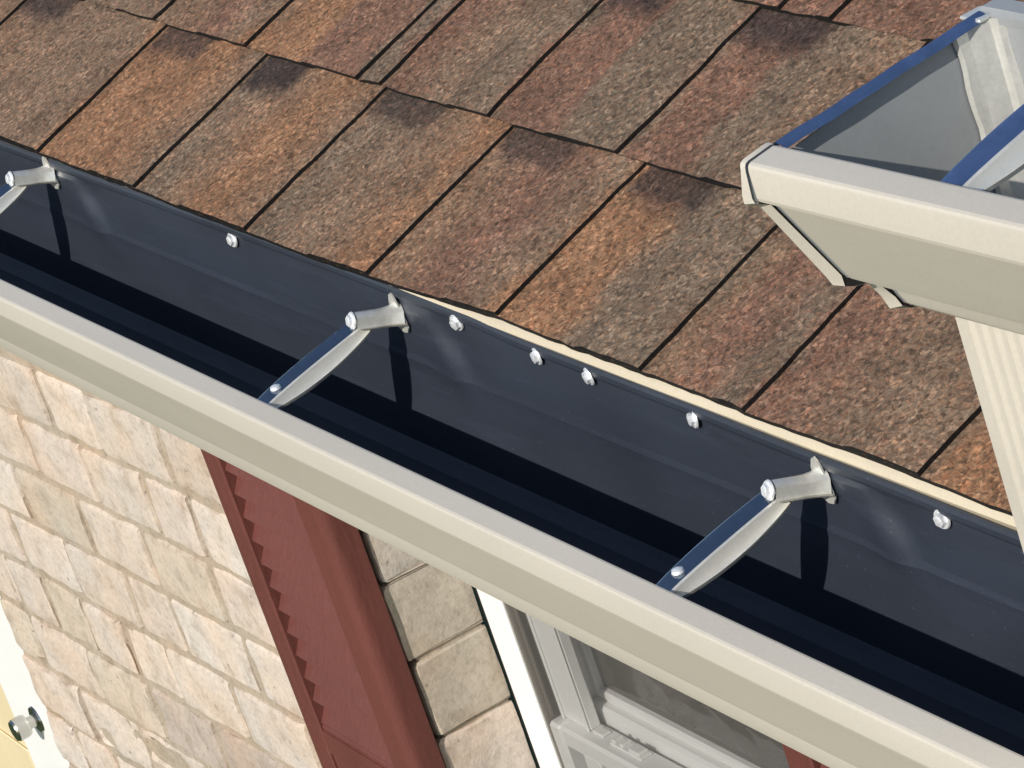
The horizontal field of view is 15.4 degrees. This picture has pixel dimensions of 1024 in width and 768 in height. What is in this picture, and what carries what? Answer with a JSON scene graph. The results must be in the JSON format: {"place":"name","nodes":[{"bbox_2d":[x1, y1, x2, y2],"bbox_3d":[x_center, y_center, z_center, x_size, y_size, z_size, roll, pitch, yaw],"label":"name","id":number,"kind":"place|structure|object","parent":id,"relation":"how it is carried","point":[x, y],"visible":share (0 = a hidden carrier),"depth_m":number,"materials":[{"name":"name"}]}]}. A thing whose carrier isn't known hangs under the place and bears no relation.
{"place":"outdoors","nodes":[
{"label":"outdoors","id":0,"kind":"place"},
{"bbox_2d":[471,586,538,767],"bbox_3d":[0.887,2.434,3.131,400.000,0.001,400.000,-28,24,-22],"label":"lawn ground","id":1,"kind":"structure","parent":0,"point":[511,697],"depth_m":8.03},
{"bbox_2d":[0,0,1023,767],"bbox_3d":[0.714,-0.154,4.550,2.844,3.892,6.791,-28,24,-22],"label":"brick house","id":2,"kind":"structure","parent":1,"relation":"on","point":[562,176],"depth_m":2.90,"materials":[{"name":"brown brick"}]},
{"bbox_2d":[0,597,68,767],"bbox_3d":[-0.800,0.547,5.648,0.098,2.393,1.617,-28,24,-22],"label":"door","id":3,"kind":"structure","parent":2,"relation":"in","point":[26,733],"depth_m":5.19,"materials":[{"name":"white plastic"}]},
{"bbox_2d":[0,140,1023,767],"bbox_3d":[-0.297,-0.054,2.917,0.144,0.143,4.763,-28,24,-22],"label":"rain gutter","id":4,"kind":"object","parent":2,"relation":"attached to","point":[828,612],"visible":0.99,"depth_m":2.41,"materials":[{"name":"beige metal"}]},
{"bbox_2d":[475,588,788,767],"bbox_3d":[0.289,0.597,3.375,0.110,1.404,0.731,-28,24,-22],"label":"window","id":5,"kind":"structure","parent":2,"relation":"in","point":[579,705],"depth_m":3.47,"materials":[{"name":"white plastic"}]},
{"bbox_2d":[740,0,1023,334],"bbox_3d":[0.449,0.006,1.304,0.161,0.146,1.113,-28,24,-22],"label":"rain gutter","id":6,"kind":"object","parent":2,"relation":"attached to","point":[899,184],"visible":1,"depth_m":1.72,"materials":[{"name":"beige metal"}]},
{"bbox_2d":[955,317,1023,551],"bbox_3d":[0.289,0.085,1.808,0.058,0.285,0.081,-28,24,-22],"label":"downspout","id":7,"kind":"object","parent":6,"relation":"attached to","point":[995,357],"visible":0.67,"depth_m":1.77,"materials":[{"name":"beige metal"}]}
]}

